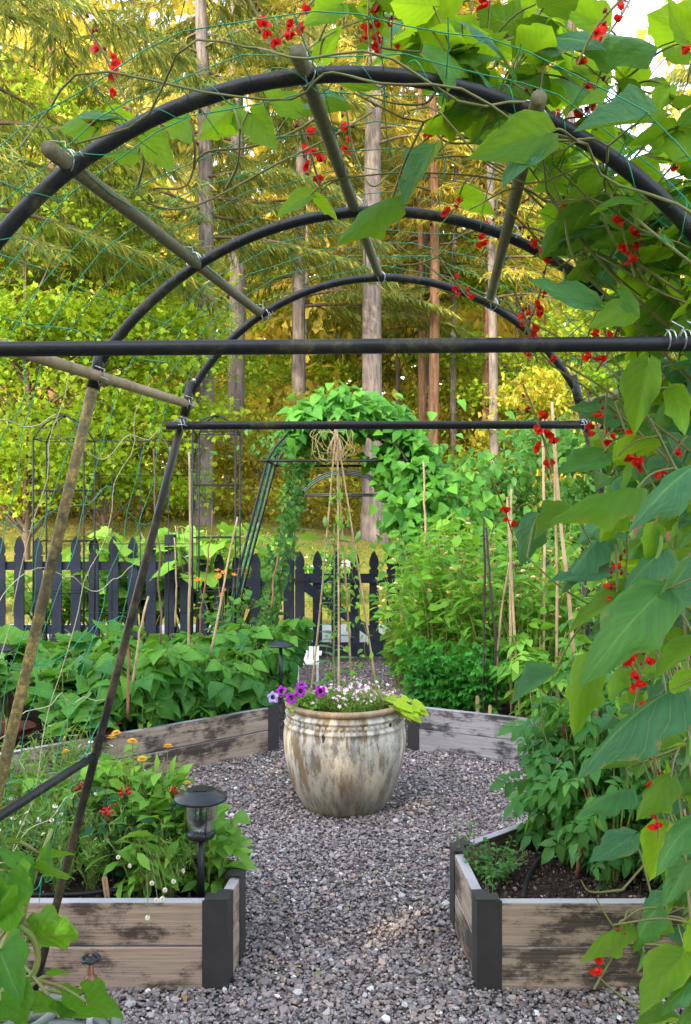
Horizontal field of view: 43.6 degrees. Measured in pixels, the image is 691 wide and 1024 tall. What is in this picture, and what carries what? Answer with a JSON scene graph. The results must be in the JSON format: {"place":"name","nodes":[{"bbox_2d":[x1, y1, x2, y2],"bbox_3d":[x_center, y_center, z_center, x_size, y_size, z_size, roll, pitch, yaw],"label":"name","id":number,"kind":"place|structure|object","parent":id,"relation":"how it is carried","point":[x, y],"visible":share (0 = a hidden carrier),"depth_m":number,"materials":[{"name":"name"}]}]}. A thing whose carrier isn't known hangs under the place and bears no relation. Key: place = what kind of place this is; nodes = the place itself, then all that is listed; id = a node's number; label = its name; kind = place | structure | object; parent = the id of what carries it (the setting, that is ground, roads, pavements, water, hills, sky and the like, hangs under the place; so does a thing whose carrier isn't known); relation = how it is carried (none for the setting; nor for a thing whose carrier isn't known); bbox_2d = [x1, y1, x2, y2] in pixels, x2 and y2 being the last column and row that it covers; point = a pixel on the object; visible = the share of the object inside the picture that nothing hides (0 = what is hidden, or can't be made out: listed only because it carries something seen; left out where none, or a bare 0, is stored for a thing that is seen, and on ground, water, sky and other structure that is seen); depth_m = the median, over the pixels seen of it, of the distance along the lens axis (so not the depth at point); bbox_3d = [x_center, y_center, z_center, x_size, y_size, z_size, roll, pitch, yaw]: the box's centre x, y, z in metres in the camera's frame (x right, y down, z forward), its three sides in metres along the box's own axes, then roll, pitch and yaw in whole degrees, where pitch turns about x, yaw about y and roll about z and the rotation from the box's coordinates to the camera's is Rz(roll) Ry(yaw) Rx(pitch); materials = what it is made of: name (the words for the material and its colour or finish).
{"place":"outdoors","nodes":[
{"label":"outdoors","id":0,"kind":"place"},
{"bbox_2d":[0,468,576,648],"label":"ground","id":1,"kind":"structure","parent":0,"point":[266,528],"depth_m":18.50,"materials":[{"name":"green plant"}]},
{"bbox_2d":[0,0,155,407],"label":"conifer","id":2,"kind":"object","parent":1,"relation":"on","point":[51,393],"visible":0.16,"depth_m":25.03,"materials":[{"name":"green plant"}]},
{"bbox_2d":[0,534,175,641],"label":"picket fence","id":3,"kind":"object","parent":1,"relation":"on","point":[74,567],"visible":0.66,"depth_m":9.20,"materials":[{"name":"grey paint"}]},
{"bbox_2d":[0,0,238,323],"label":"conifer","id":4,"kind":"object","parent":1,"relation":"on","point":[49,250],"visible":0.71,"depth_m":14.40,"materials":[{"name":"green plant"}]},
{"bbox_2d":[0,46,238,560],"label":"maple","id":5,"kind":"object","parent":1,"relation":"on","point":[42,403],"visible":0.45,"depth_m":15.94,"materials":[{"name":"green plant"}]},
{"bbox_2d":[62,545,191,643],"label":"pumpkin vine","id":6,"kind":"object","parent":1,"relation":"on","point":[66,554],"visible":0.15,"depth_m":9.68,"materials":[{"name":"green plant"}]},
{"bbox_2d":[0,199,269,542],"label":"maple","id":7,"kind":"object","parent":1,"relation":"on","point":[103,466],"visible":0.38,"depth_m":16.57,"materials":[{"name":"green plant"}]},
{"bbox_2d":[76,395,226,521],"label":"shrub","id":8,"kind":"object","parent":1,"relation":"on","point":[148,513],"visible":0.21,"depth_m":18.81,"materials":[{"name":"green plant"}]},
{"bbox_2d":[70,267,291,488],"bbox_3d":[-5.194,-4.190,27.821,7.800,7.427,7.255,0,0,-43],"label":"maple","id":9,"kind":"object","parent":1,"relation":"on","point":[257,373],"visible":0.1,"depth_m":27.33,"materials":[{"name":"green plant"}]},
{"bbox_2d":[82,522,286,631],"bbox_3d":[-1.789,0.873,9.860,2.289,1.542,2.100,0,0,-13],"label":"pumpkin vine","id":10,"kind":"object","parent":1,"relation":"on","point":[225,529],"visible":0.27,"depth_m":9.50,"materials":[{"name":"green plant"}]},
{"bbox_2d":[123,372,273,508],"bbox_3d":[-3.692,-1.781,20.947,4.546,3.587,4.879,0,0,-22],"label":"shrub","id":11,"kind":"object","parent":1,"relation":"on","point":[182,464],"visible":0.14,"depth_m":20.63,"materials":[{"name":"green plant"}]},
{"bbox_2d":[0,0,404,525],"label":"conifer","id":12,"kind":"object","parent":1,"relation":"on","point":[200,18],"visible":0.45,"depth_m":19.01,"materials":[{"name":"green plant"}]},
{"bbox_2d":[143,531,323,629],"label":"pumpkin vine","id":13,"kind":"object","parent":1,"relation":"on","point":[212,580],"visible":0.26,"depth_m":9.56,"materials":[{"name":"green plant"}]},
{"bbox_2d":[175,0,318,502],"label":"conifer","id":14,"kind":"object","parent":1,"relation":"on","point":[236,390],"visible":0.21,"depth_m":22.89,"materials":[{"name":"plant"}]},
{"bbox_2d":[172,412,356,525],"bbox_3d":[-2.091,-0.980,19.951,4.153,2.737,4.228,0,0,-30],"label":"shrub","id":15,"kind":"object","parent":1,"relation":"on","point":[229,508],"visible":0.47,"depth_m":19.77,"materials":[{"name":"green plant"}]},
{"bbox_2d":[219,386,361,527],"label":"shrub","id":16,"kind":"object","parent":1,"relation":"on","point":[313,501],"visible":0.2,"depth_m":21.36,"materials":[{"name":"green plant"}]},
{"bbox_2d":[129,0,480,514],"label":"conifer","id":17,"kind":"object","parent":1,"relation":"on","point":[405,311],"visible":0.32,"depth_m":24.92,"materials":[{"name":"green plant"}]},
{"bbox_2d":[0,45,621,470],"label":"treeline","id":18,"kind":"object","parent":1,"relation":"on","point":[184,191],"visible":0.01,"depth_m":53.97,"materials":[{"name":"green plant"}]},
{"bbox_2d":[215,233,410,465],"bbox_3d":[-1.577,-5.863,34.196,8.797,10.490,9.197,0,0,26],"label":"maple","id":19,"kind":"object","parent":1,"relation":"on","point":[347,373],"visible":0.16,"depth_m":32.23,"materials":[{"name":"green plant"}]},
{"bbox_2d":[0,0,690,501],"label":"distant wood","id":20,"kind":"object","parent":1,"relation":"on","point":[506,328],"visible":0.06,"depth_m":32.40,"materials":[{"name":"green plant"}]},
{"bbox_2d":[255,0,477,543],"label":"conifer","id":21,"kind":"object","parent":1,"relation":"on","point":[371,363],"visible":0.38,"depth_m":20.88,"materials":[{"name":"plant"}]},
{"bbox_2d":[349,24,499,440],"bbox_3d":[2.223,-11.208,25.987,3.638,24.330,4.338,0,0,-32],"label":"conifer","id":22,"kind":"object","parent":1,"relation":"on","point":[421,373],"visible":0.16,"depth_m":25.86,"materials":[{"name":"green plant"}]},
{"bbox_2d":[347,0,502,447],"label":"conifer","id":23,"kind":"object","parent":1,"relation":"on","point":[434,332],"visible":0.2,"depth_m":23.97,"materials":[{"name":"green plant"}]},
{"bbox_2d":[307,0,553,435],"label":"conifer","id":24,"kind":"object","parent":1,"relation":"on","point":[424,254],"visible":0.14,"depth_m":27.95,"materials":[{"name":"green plant"}]},
{"bbox_2d":[381,102,506,508],"bbox_3d":[3.272,-10.113,25.974,4.505,22.384,3.839,0,0,-31],"label":"conifer","id":25,"kind":"object","parent":1,"relation":"on","point":[453,433],"visible":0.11,"depth_m":25.98,"materials":[{"name":"green plant"}]},
{"bbox_2d":[425,0,536,449],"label":"conifer","id":26,"kind":"object","parent":1,"relation":"on","point":[485,378],"visible":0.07,"depth_m":25.99,"materials":[{"name":"green plant"}]},
{"bbox_2d":[394,0,575,463],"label":"conifer","id":27,"kind":"object","parent":1,"relation":"on","point":[521,269],"visible":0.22,"depth_m":22.76,"materials":[{"name":"green plant"}]},
{"bbox_2d":[388,196,627,497],"bbox_3d":[5.290,-4.466,27.335,9.197,10.490,8.797,0,0,41],"label":"maple","id":28,"kind":"object","parent":1,"relation":"on","point":[468,357],"visible":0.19,"depth_m":26.30,"materials":[{"name":"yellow plant"}]},
{"bbox_2d":[441,414,596,526],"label":"bramble","id":29,"kind":"object","parent":1,"relation":"on","point":[462,472],"visible":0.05,"depth_m":13.49,"materials":[{"name":"green plant"}]},
{"bbox_2d":[466,462,578,614],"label":"bramble","id":30,"kind":"object","parent":1,"relation":"on","point":[520,492],"visible":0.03,"depth_m":10.95,"materials":[{"name":"green plant"}]},
{"bbox_2d":[455,354,613,508],"bbox_3d":[5.216,-1.385,21.957,6.364,5.022,6.831,0,0,16],"label":"shrub","id":31,"kind":"object","parent":1,"relation":"on","point":[542,375],"visible":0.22,"depth_m":21.65,"materials":[{"name":"yellow plant"}]},
{"bbox_2d":[453,417,631,650],"bbox_3d":[2.705,0.252,11.207,3.416,2.952,3.695,0,0,-25],"label":"bramble","id":32,"kind":"object","parent":1,"relation":"on","point":[521,473],"visible":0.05,"depth_m":10.85,"materials":[{"name":"green plant"}]},
{"bbox_2d":[506,412,631,630],"bbox_3d":[3.354,0.252,10.616,3.695,2.952,3.416,0,0,16],"label":"bramble","id":33,"kind":"object","parent":1,"relation":"on","point":[570,442],"visible":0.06,"depth_m":10.36,"materials":[{"name":"green plant"}]},
{"bbox_2d":[468,289,675,505],"bbox_3d":[7.035,-2.692,23.928,7.800,7.427,7.255,0,0,19],"label":"maple","id":34,"kind":"object","parent":1,"relation":"on","point":[599,377],"visible":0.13,"depth_m":23.53,"materials":[{"name":"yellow plant"}]},
{"bbox_2d":[0,654,689,1023],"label":"gravel path","id":35,"kind":"structure","parent":0,"point":[360,674],"depth_m":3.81,"materials":[{"name":"grey gravel"}]},
{"bbox_2d":[0,828,123,1023],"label":"squash vine","id":36,"kind":"object","parent":35,"relation":"on","point":[20,998],"visible":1,"depth_m":1.95,"materials":[{"name":"green plant"}]},
{"bbox_2d":[0,797,245,991],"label":"raised bed","id":37,"kind":"object","parent":35,"relation":"on","point":[176,943],"visible":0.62,"depth_m":2.88,"materials":[{"name":"wood"}]},
{"bbox_2d":[9,833,212,897],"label":"soil","id":38,"kind":"structure","parent":37,"relation":"in","point":[78,887],"depth_m":3.17,"materials":[{"name":"brown soil"}]},
{"bbox_2d":[51,791,132,889],"bbox_3d":[-0.900,1.205,3.136,0.292,0.373,0.290,0,0,31],"label":"chamomile","id":39,"kind":"object","parent":38,"relation":"on","point":[91,875],"visible":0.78,"depth_m":3.11,"materials":[{"name":"green plant"}]},
{"bbox_2d":[84,786,141,891],"bbox_3d":[-0.819,1.201,3.170,0.182,0.369,0.289,0,0,17],"label":"red verbena","id":40,"kind":"object","parent":38,"relation":"on","point":[102,832],"visible":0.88,"depth_m":3.15,"materials":[{"name":"plant"}]},
{"bbox_2d":[77,738,193,863],"bbox_3d":[-0.802,1.133,3.390,0.444,0.509,0.355,0,0,-25],"label":"calendula","id":41,"kind":"object","parent":38,"relation":"on","point":[116,783],"visible":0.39,"depth_m":3.38,"materials":[{"name":"green plant"}]},
{"bbox_2d":[84,815,192,897],"bbox_3d":[-0.713,1.283,3.119,0.336,0.286,0.353,0,0,21],"label":"calendula","id":42,"kind":"object","parent":38,"relation":"on","point":[142,859],"visible":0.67,"depth_m":3.05,"materials":[{"name":"green plant"}]},
{"bbox_2d":[111,812,205,896],"bbox_3d":[-0.688,1.268,3.148,0.415,0.336,0.396,0,0,-44],"label":"calendula","id":43,"kind":"object","parent":38,"relation":"on","point":[151,838],"visible":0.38,"depth_m":3.08,"materials":[{"name":"green plant"}]},
{"bbox_2d":[174,785,227,897],"bbox_3d":[-0.503,1.164,3.005,0.186,0.402,0.186,0,0,0],"label":"solar lantern","id":44,"kind":"object","parent":38,"relation":"on","point":[200,831],"visible":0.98,"depth_m":2.98,"materials":[{"name":"black plastic"}]},
{"bbox_2d":[165,813,259,895],"bbox_3d":[-0.500,1.273,3.131,0.376,0.320,0.394,0,0,-22],"label":"calendula","id":45,"kind":"object","parent":38,"relation":"on","point":[222,846],"visible":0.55,"depth_m":3.11,"materials":[{"name":"green plant"}]},
{"bbox_2d":[0,691,278,796],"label":"raised bed","id":46,"kind":"object","parent":35,"relation":"on","point":[213,740],"visible":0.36,"depth_m":5.39,"materials":[{"name":"wood"}]},
{"bbox_2d":[2,691,265,749],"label":"soil","id":47,"kind":"structure","parent":46,"relation":"in","point":[33,715],"depth_m":5.70,"materials":[{"name":"brown soil"}]},
{"bbox_2d":[0,624,86,696],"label":"squash plant","id":48,"kind":"object","parent":47,"relation":"on","point":[14,636],"visible":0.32,"depth_m":6.19,"materials":[{"name":"green plant"}]},
{"bbox_2d":[0,659,108,734],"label":"squash plant","id":49,"kind":"object","parent":47,"relation":"on","point":[46,686],"visible":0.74,"depth_m":5.25,"materials":[{"name":"green plant"}]},
{"bbox_2d":[32,414,95,640],"bbox_3d":[-2.275,0.301,7.000,0.413,2.198,0.315,0,0,0],"label":"iron obelisk","id":50,"kind":"object","parent":47,"relation":"on","point":[83,490],"visible":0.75,"depth_m":6.93,"materials":[{"name":"black metal"}]},
{"bbox_2d":[38,698,122,738],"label":"squash plant","id":51,"kind":"object","parent":47,"relation":"on","point":[81,717],"visible":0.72,"depth_m":4.94,"materials":[{"name":"green plant"}]},
{"bbox_2d":[55,620,168,654],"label":"squash plant","id":52,"kind":"object","parent":47,"relation":"on","point":[111,626],"visible":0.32,"depth_m":6.63,"materials":[{"name":"green plant"}]},
{"bbox_2d":[85,440,196,637],"bbox_3d":[-1.677,0.433,7.054,0.932,2.033,0.015,0,0,0],"label":"wire panel","id":53,"kind":"object","parent":47,"relation":"on","point":[140,543],"visible":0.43,"depth_m":7.05,"materials":[{"name":"black metal"}]},
{"bbox_2d":[87,645,202,731],"bbox_3d":[-1.303,1.145,5.399,0.741,0.642,0.668,0,0,15],"label":"bush bean","id":54,"kind":"object","parent":47,"relation":"on","point":[162,683],"visible":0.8,"depth_m":5.27,"materials":[{"name":"green plant"}]},
{"bbox_2d":[155,653,239,722],"bbox_3d":[-0.970,1.197,5.639,0.586,0.528,0.530,0,0,-5],"label":"bush bean","id":55,"kind":"object","parent":47,"relation":"on","point":[208,694],"visible":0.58,"depth_m":5.50,"materials":[{"name":"green plant"}]},
{"bbox_2d":[192,414,240,634],"bbox_3d":[-1.043,0.301,7.000,0.353,2.198,0.315,0,0,0],"label":"iron obelisk","id":56,"kind":"object","parent":47,"relation":"on","point":[234,484],"visible":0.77,"depth_m":7.14,"materials":[{"name":"black metal"}]},
{"bbox_2d":[207,649,272,714],"bbox_3d":[-0.736,1.201,5.819,0.575,0.518,0.519,0,0,-36],"label":"bush bean","id":57,"kind":"object","parent":47,"relation":"on","point":[250,681],"visible":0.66,"depth_m":5.72,"materials":[{"name":"green plant"}]},
{"bbox_2d":[233,630,297,701],"bbox_3d":[-0.622,1.178,6.311,0.590,0.589,0.654,0,0,29],"label":"bush bean","id":58,"kind":"object","parent":47,"relation":"on","point":[271,655],"visible":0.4,"depth_m":6.20,"materials":[{"name":"green plant"}]},
{"bbox_2d":[244,617,315,672],"bbox_3d":[-0.597,1.160,7.127,0.692,0.600,0.624,0,0,3],"label":"bush bean","id":59,"kind":"object","parent":47,"relation":"on","point":[301,634],"visible":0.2,"depth_m":7.10,"materials":[{"name":"green plant"}]},
{"bbox_2d":[14,688,662,897],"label":"soil crumbs","id":60,"kind":"object","parent":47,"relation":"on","point":[619,884],"visible":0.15,"depth_m":3.17,"materials":[{"name":"brown soil"}]},
{"bbox_2d":[176,550,293,636],"bbox_3d":[-1.182,1.005,9.260,1.260,1.190,0.120,0,0,0],"label":"picket fence","id":61,"kind":"object","parent":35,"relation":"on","point":[255,582],"visible":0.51,"depth_m":9.20,"materials":[{"name":"grey paint"}]},
{"bbox_2d":[292,550,395,656],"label":"garden gate","id":62,"kind":"structure","parent":61,"relation":"attached to","point":[302,580],"depth_m":9.18,"materials":[{"name":"grey paint"}]},
{"bbox_2d":[224,417,436,628],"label":"garden arch","id":63,"kind":"structure","parent":35,"relation":"on","point":[269,461],"depth_m":7.89,"materials":[{"name":"metal"}]},
{"bbox_2d":[249,462,314,626],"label":"ivy","id":64,"kind":"object","parent":63,"relation":"attached to","point":[287,525],"visible":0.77,"depth_m":8.33,"materials":[{"name":"green plant"}]},
{"bbox_2d":[210,416,364,482],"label":"ivy","id":65,"kind":"object","parent":63,"relation":"attached to","point":[279,434],"visible":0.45,"depth_m":8.22,"materials":[{"name":"green plant"}]},
{"bbox_2d":[276,380,444,501],"bbox_3d":[0.161,-0.648,8.126,1.567,1.127,1.314,0,0,0],"label":"climbing bean","id":66,"kind":"object","parent":63,"relation":"attached to","point":[343,403],"visible":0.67,"depth_m":7.67,"materials":[{"name":"green plant"}]},
{"bbox_2d":[355,441,479,647],"bbox_3d":[0.766,0.464,8.139,1.355,2.274,1.299,0,0,0],"label":"climbing bean","id":67,"kind":"object","parent":63,"relation":"attached to","point":[388,476],"visible":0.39,"depth_m":7.71,"materials":[{"name":"green plant"}]},
{"bbox_2d":[347,399,531,687],"bbox_3d":[0.834,0.347,7.857,1.645,2.658,0.887,0,0,0],"label":"climbing bean","id":68,"kind":"object","parent":63,"relation":"attached to","point":[487,499],"visible":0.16,"depth_m":7.63,"materials":[{"name":"green plant"}]},
{"bbox_2d":[283,688,405,818],"bbox_3d":[-0.005,1.308,4.700,0.664,0.576,0.664,0,0,0],"label":"urn","id":69,"kind":"object","parent":35,"relation":"on","point":[340,764],"visible":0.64,"depth_m":4.43,"materials":[{"name":"ceramic"}]},
{"bbox_2d":[310,420,377,711],"bbox_3d":[-0.034,0.301,4.732,0.345,1.600,0.311,0,0,-34],"label":"cane tripod","id":70,"kind":"object","parent":69,"relation":"on","point":[337,442],"visible":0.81,"depth_m":4.71,"materials":[{"name":"brown wood"}]},
{"bbox_2d":[323,467,381,707],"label":"climbing vine","id":71,"kind":"object","parent":70,"relation":"attached to","point":[338,522],"visible":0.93,"depth_m":4.67,"materials":[{"name":"green plant"}]},
{"bbox_2d":[0,44,690,990],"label":"garden tunnel","id":72,"kind":"structure","parent":35,"relation":"on","point":[12,222],"depth_m":1.89,"materials":[{"name":"metal"}]},
{"bbox_2d":[0,11,690,939],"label":"trellis netting","id":73,"kind":"object","parent":72,"relation":"attached to","point":[448,33],"visible":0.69,"depth_m":1.82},
{"bbox_2d":[18,0,690,264],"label":"runner bean","id":74,"kind":"object","parent":72,"relation":"attached to","point":[374,220],"visible":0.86,"depth_m":1.60,"materials":[{"name":"green plant"}]},
{"bbox_2d":[350,0,690,305],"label":"runner bean","id":75,"kind":"object","parent":72,"relation":"attached to","point":[519,142],"visible":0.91,"depth_m":1.53,"materials":[{"name":"green plant"}]},
{"bbox_2d":[352,143,690,405],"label":"runner bean","id":76,"kind":"object","parent":72,"relation":"attached to","point":[572,233],"visible":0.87,"depth_m":1.70,"materials":[{"name":"green plant"}]},
{"bbox_2d":[490,288,690,567],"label":"runner bean","id":77,"kind":"object","parent":72,"relation":"attached to","point":[650,449],"visible":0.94,"depth_m":1.65,"materials":[{"name":"green plant"}]},
{"bbox_2d":[510,490,690,704],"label":"runner bean","id":78,"kind":"object","parent":72,"relation":"attached to","point":[637,606],"visible":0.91,"depth_m":1.58,"materials":[{"name":"green plant"}]},
{"bbox_2d":[565,608,690,915],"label":"runner bean","id":79,"kind":"object","parent":72,"relation":"attached to","point":[641,737],"visible":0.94,"depth_m":1.65,"materials":[{"name":"green plant"}]},
{"bbox_2d":[579,760,690,1023],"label":"runner bean","id":80,"kind":"object","parent":72,"relation":"attached to","point":[666,968],"visible":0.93,"depth_m":1.64,"materials":[{"name":"green plant"}]},
{"bbox_2d":[407,664,560,763],"bbox_3d":[2.010,1.444,6.330,3.190,0.308,2.750,0,0,0],"label":"raised bed","id":81,"kind":"object","parent":35,"relation":"on","point":[459,732],"visible":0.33,"depth_m":5.62,"materials":[{"name":"wood"}]},
{"bbox_2d":[368,577,425,689],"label":"strawflower","id":82,"kind":"object","parent":81,"relation":"on","point":[390,656],"visible":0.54,"depth_m":6.71,"materials":[{"name":"green plant"}]},
{"bbox_2d":[415,667,679,717],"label":"soil","id":83,"kind":"structure","parent":81,"relation":"in","point":[505,710],"depth_m":6.09,"materials":[{"name":"brown soil"}]},
{"bbox_2d":[373,575,454,687],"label":"strawflower","id":84,"kind":"object","parent":83,"relation":"on","point":[400,628],"visible":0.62,"depth_m":6.37,"materials":[{"name":"green plant"}]},
{"bbox_2d":[392,636,457,706],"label":"celery plant","id":85,"kind":"object","parent":83,"relation":"on","point":[427,683],"visible":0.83,"depth_m":5.93,"materials":[{"name":"green plant"}]},
{"bbox_2d":[383,531,481,701],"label":"strawflower","id":86,"kind":"object","parent":83,"relation":"on","point":[417,580],"visible":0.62,"depth_m":6.23,"materials":[{"name":"green plant"}]},
{"bbox_2d":[390,513,508,687],"bbox_3d":[0.779,0.698,6.583,0.778,1.379,0.775,0,0,-41],"label":"strawflower","id":87,"kind":"object","parent":83,"relation":"on","point":[437,540],"visible":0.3,"depth_m":6.52,"materials":[{"name":"green plant"}]},
{"bbox_2d":[415,641,487,709],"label":"celery plant","id":88,"kind":"object","parent":83,"relation":"on","point":[450,694],"visible":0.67,"depth_m":5.81,"materials":[{"name":"green plant"}]},
{"bbox_2d":[420,548,514,691],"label":"strawflower","id":89,"kind":"object","parent":83,"relation":"on","point":[470,590],"visible":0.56,"depth_m":6.01,"materials":[{"name":"green plant"}]},
{"bbox_2d":[453,643,521,713],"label":"celery plant","id":90,"kind":"object","parent":83,"relation":"on","point":[489,697],"visible":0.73,"depth_m":5.66,"materials":[{"name":"green plant"}]},
{"bbox_2d":[436,567,541,707],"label":"strawflower","id":91,"kind":"object","parent":83,"relation":"on","point":[469,625],"visible":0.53,"depth_m":5.90,"materials":[{"name":"green plant"}]},
{"bbox_2d":[473,552,571,716],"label":"strawflower","id":92,"kind":"object","parent":83,"relation":"on","point":[532,623],"visible":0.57,"depth_m":5.75,"materials":[{"name":"green plant"}]},
{"bbox_2d":[490,632,590,740],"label":"tomato plant","id":93,"kind":"object","parent":83,"relation":"on","point":[515,668],"visible":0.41,"depth_m":5.41,"materials":[{"name":"green plant"}]},
{"bbox_2d":[536,550,610,671],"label":"strawflower","id":94,"kind":"object","parent":83,"relation":"on","point":[577,602],"visible":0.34,"depth_m":5.84,"materials":[{"name":"green plant"}]},
{"bbox_2d":[450,814,688,991],"bbox_3d":[1.505,1.444,3.591,2.200,0.308,1.432,0,0,0],"label":"raised bed","id":95,"kind":"object","parent":35,"relation":"on","point":[528,943],"visible":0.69,"depth_m":2.88,"materials":[{"name":"wood"}]},
{"bbox_2d":[470,819,662,897],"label":"soil","id":96,"kind":"structure","parent":95,"relation":"in","point":[551,887],"depth_m":3.21,"materials":[{"name":"brown soil"}]},
{"bbox_2d":[463,835,530,881],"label":"herb plant","id":97,"kind":"object","parent":96,"relation":"on","point":[505,868],"visible":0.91,"depth_m":3.24,"materials":[{"name":"green plant"}]},
{"bbox_2d":[488,691,609,851],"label":"tomato plant","id":98,"kind":"object","parent":96,"relation":"on","point":[516,797],"visible":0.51,"depth_m":3.48,"materials":[{"name":"green plant"}]},
{"bbox_2d":[518,706,632,866],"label":"tomato plant","id":99,"kind":"object","parent":96,"relation":"on","point":[548,854],"visible":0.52,"depth_m":3.31,"materials":[{"name":"green plant"}]},
{"bbox_2d":[541,756,664,890],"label":"tomato plant","id":100,"kind":"object","parent":96,"relation":"on","point":[627,817],"visible":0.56,"depth_m":3.16,"materials":[{"name":"green plant"}]},
{"bbox_2d":[559,671,679,878],"bbox_3d":[1.097,0.976,3.370,0.593,0.840,0.566,0,0,-25],"label":"tomato plant","id":101,"kind":"object","parent":96,"relation":"on","point":[611,708],"visible":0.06,"depth_m":3.27,"materials":[{"name":"green plant"}]},
{"bbox_2d":[0,0,690,467],"label":"sky","id":102,"kind":"structure","parent":0,"point":[635,16],"materials":[{"name":"white"}]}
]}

